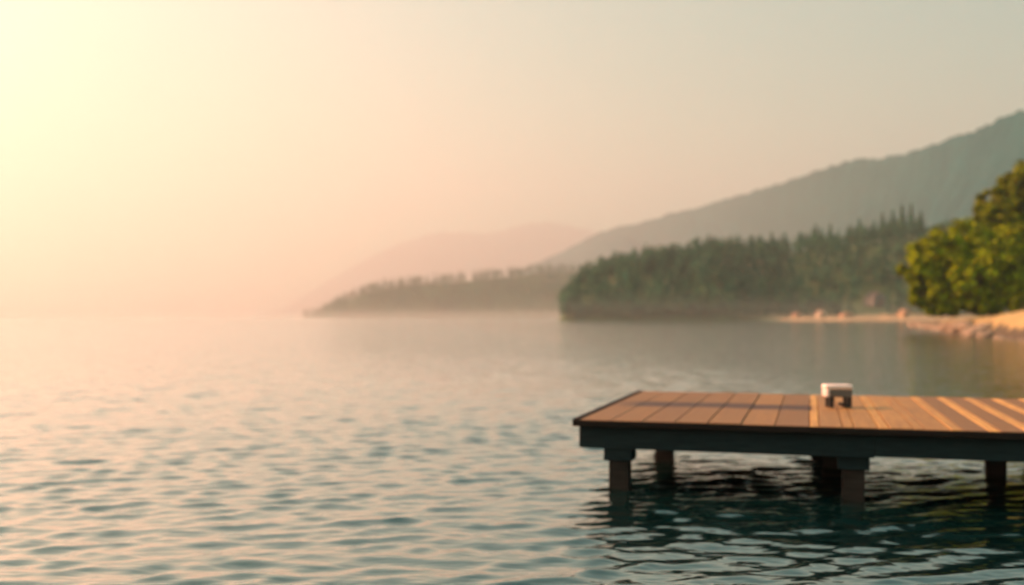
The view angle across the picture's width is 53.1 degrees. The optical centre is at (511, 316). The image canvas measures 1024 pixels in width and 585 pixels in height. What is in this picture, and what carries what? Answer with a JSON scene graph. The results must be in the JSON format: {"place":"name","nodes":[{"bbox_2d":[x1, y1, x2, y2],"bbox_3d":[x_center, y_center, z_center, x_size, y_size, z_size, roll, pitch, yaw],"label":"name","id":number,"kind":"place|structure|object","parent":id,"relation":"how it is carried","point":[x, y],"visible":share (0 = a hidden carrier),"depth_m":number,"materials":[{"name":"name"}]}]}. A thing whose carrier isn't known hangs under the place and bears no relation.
{"place":"outdoors","nodes":[
{"label":"outdoors","id":0,"kind":"place"},
{"bbox_2d":[256,222,598,315],"bbox_3d":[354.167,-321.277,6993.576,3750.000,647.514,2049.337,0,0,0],"label":"distant hills","id":1,"kind":"structure","parent":0,"point":[522,246],"depth_m":6838.40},
{"bbox_2d":[303,273,575,316],"bbox_3d":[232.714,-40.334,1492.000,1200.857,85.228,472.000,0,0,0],"label":"headland","id":2,"kind":"structure","parent":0,"point":[503,306],"depth_m":1345.40,"materials":[{"name":"green plant"}]},
{"bbox_2d":[303,260,614,315],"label":"forest","id":3,"kind":"object","parent":2,"relation":"on","point":[340,300],"visible":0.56,"depth_m":1361.94,"materials":[{"name":"green plant"}]},
{"bbox_2d":[0,316,1023,584],"bbox_3d":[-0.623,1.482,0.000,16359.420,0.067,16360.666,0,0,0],"label":"water","id":4,"kind":"structure","parent":0,"point":[218,450],"depth_m":10.17,"materials":[{"name":"teal liquid"}]},
{"bbox_2d":[572,390,1023,501],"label":"wooden dock","id":5,"kind":"object","parent":4,"relation":"in","point":[860,433],"visible":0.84,"depth_m":8.61,"materials":[{"name":"brown wood"}]},
{"bbox_2d":[821,384,852,407],"bbox_3d":[3.134,0.767,9.872,0.258,0.218,0.181,0,0,2],"label":"stool","id":6,"kind":"object","parent":5,"relation":"on","point":[830,392],"visible":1,"depth_m":9.79,"materials":[{"name":"white paint"}]},
{"bbox_2d":[0,0,1023,315],"label":"sky","id":7,"kind":"structure","parent":0,"point":[158,157],"materials":[{"name":"beige"}]},
{"bbox_2d":[520,110,1023,275],"bbox_3d":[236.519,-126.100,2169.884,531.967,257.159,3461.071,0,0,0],"label":"mountain","id":8,"kind":"structure","parent":0,"point":[951,177],"depth_m":1509.42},
{"bbox_2d":[559,235,1007,320],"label":"headland","id":9,"kind":"structure","parent":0,"point":[863,312],"depth_m":363.45,"materials":[{"name":"green plant"}]},
{"bbox_2d":[557,294,760,317],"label":"undergrowth","id":10,"kind":"object","parent":9,"relation":"on","point":[674,306],"visible":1,"depth_m":324.64,"materials":[{"name":"green plant"}]},
{"bbox_2d":[768,231,775,256],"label":"conifer","id":11,"kind":"object","parent":9,"relation":"on","point":[771,238],"visible":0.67,"depth_m":424.21,"materials":[{"name":"green plant"}]},
{"bbox_2d":[556,214,1008,315],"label":"forest","id":12,"kind":"object","parent":9,"relation":"on","point":[713,252],"visible":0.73,"depth_m":379.16,"materials":[{"name":"green plant"}]},
{"bbox_2d":[782,232,786,250],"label":"conifer","id":13,"kind":"object","parent":9,"relation":"on","point":[784,239],"visible":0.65,"depth_m":433.39,"materials":[{"name":"green plant"}]},
{"bbox_2d":[791,312,801,317],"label":"beach hut","id":14,"kind":"object","parent":9,"relation":"on","point":[795,314],"visible":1,"depth_m":333.22,"materials":[{"name":"beige"}]},
{"bbox_2d":[815,310,825,317],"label":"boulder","id":15,"kind":"object","parent":9,"relation":"on","point":[820,313],"visible":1,"depth_m":336.10,"materials":[{"name":"beige stone"}]},
{"bbox_2d":[826,223,832,245],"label":"conifer","id":16,"kind":"object","parent":9,"relation":"on","point":[830,232],"visible":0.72,"depth_m":427.98,"materials":[{"name":"green plant"}]},
{"bbox_2d":[839,312,853,317],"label":"beach hut","id":17,"kind":"object","parent":9,"relation":"on","point":[846,315],"visible":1,"depth_m":333.94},
{"bbox_2d":[854,218,863,242],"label":"conifer","id":18,"kind":"object","parent":9,"relation":"on","point":[859,225],"visible":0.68,"depth_m":424.19,"materials":[{"name":"green plant"}]},
{"bbox_2d":[864,292,886,305],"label":"house","id":19,"kind":"structure","parent":9,"relation":"on","point":[874,298],"depth_m":359.97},
{"bbox_2d":[878,298,882,304],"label":"door","id":20,"kind":"structure","parent":19,"relation":"in","point":[880,300],"depth_m":359.68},
{"bbox_2d":[879,212,884,230],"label":"conifer","id":21,"kind":"object","parent":9,"relation":"on","point":[882,221],"visible":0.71,"depth_m":427.38,"materials":[{"name":"green plant"}]},
{"bbox_2d":[890,209,897,238],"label":"conifer","id":22,"kind":"object","parent":9,"relation":"on","point":[893,218],"visible":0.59,"depth_m":432.33,"materials":[{"name":"green plant"}]},
{"bbox_2d":[898,205,906,235],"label":"conifer","id":23,"kind":"object","parent":9,"relation":"on","point":[901,213],"visible":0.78,"depth_m":435.02,"materials":[{"name":"green plant"}]},
{"bbox_2d":[897,309,909,317],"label":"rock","id":24,"kind":"object","parent":9,"relation":"on","point":[903,313],"visible":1,"depth_m":333.13,"materials":[{"name":"beige stone"}]},
{"bbox_2d":[905,203,915,231],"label":"conifer","id":25,"kind":"object","parent":9,"relation":"on","point":[911,212],"visible":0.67,"depth_m":424.97,"materials":[{"name":"green plant"}]},
{"bbox_2d":[917,210,925,235],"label":"conifer","id":26,"kind":"object","parent":9,"relation":"on","point":[921,214],"visible":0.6,"depth_m":435.11,"materials":[{"name":"green plant"}]},
{"bbox_2d":[941,217,961,231],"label":"round tree","id":27,"kind":"object","parent":9,"relation":"on","point":[948,223],"visible":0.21,"depth_m":416.98,"materials":[{"name":"green plant"}]},
{"bbox_2d":[925,310,1023,338],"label":"shore","id":28,"kind":"structure","parent":0,"point":[1007,325],"depth_m":76.45,"materials":[{"name":"beige sand"}]},
{"bbox_2d":[923,324,936,328],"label":"boulder","id":29,"kind":"object","parent":28,"relation":"on","point":[928,326],"visible":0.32,"depth_m":116.94,"materials":[{"name":"grey stone"}]},
{"bbox_2d":[944,322,953,328],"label":"boulder","id":30,"kind":"object","parent":28,"relation":"on","point":[947,325],"visible":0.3,"depth_m":101.28,"materials":[{"name":"grey stone"}]},
{"bbox_2d":[950,322,962,328],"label":"boulder","id":31,"kind":"object","parent":28,"relation":"on","point":[953,325],"visible":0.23,"depth_m":92.98,"materials":[{"name":"grey stone"}]},
{"bbox_2d":[949,320,967,331],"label":"boulder","id":32,"kind":"object","parent":28,"relation":"on","point":[953,329],"visible":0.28,"depth_m":93.02,"materials":[{"name":"grey stone"}]},
{"bbox_2d":[894,217,1023,316],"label":"broadleaf tree","id":33,"kind":"object","parent":28,"relation":"on","point":[976,269],"visible":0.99,"depth_m":96.95,"materials":[{"name":"green plant"}]},
{"bbox_2d":[957,321,974,331],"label":"boulder","id":34,"kind":"object","parent":28,"relation":"on","point":[962,326],"visible":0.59,"depth_m":90.83,"materials":[{"name":"grey stone"}]},
{"bbox_2d":[965,330,977,335],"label":"boulder","id":35,"kind":"object","parent":28,"relation":"on","point":[971,332],"visible":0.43,"depth_m":78.36,"materials":[{"name":"grey stone"}]},
{"bbox_2d":[964,328,984,334],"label":"boulder","id":36,"kind":"object","parent":28,"relation":"on","point":[979,329],"visible":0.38,"depth_m":78.98,"materials":[{"name":"grey stone"}]},
{"bbox_2d":[968,323,991,329],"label":"boulder","id":37,"kind":"object","parent":28,"relation":"on","point":[976,325],"visible":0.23,"depth_m":81.62,"materials":[{"name":"grey stone"}]},
{"bbox_2d":[977,324,991,330],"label":"boulder","id":38,"kind":"object","parent":28,"relation":"on","point":[986,327],"visible":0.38,"depth_m":80.25,"materials":[{"name":"grey stone"}]},
{"bbox_2d":[978,330,995,336],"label":"boulder","id":39,"kind":"object","parent":28,"relation":"on","point":[987,333],"visible":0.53,"depth_m":73.09,"materials":[{"name":"grey stone"}]},
{"bbox_2d":[967,159,1023,242],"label":"broadleaf tree","id":40,"kind":"object","parent":28,"relation":"on","point":[1006,202],"visible":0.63,"depth_m":110.70,"materials":[{"name":"green plant"}]},
{"bbox_2d":[1009,293,1023,310],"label":"shrub","id":41,"kind":"object","parent":28,"relation":"on","point":[1018,299],"visible":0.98,"depth_m":83.87,"materials":[{"name":"green plant"}]}
]}

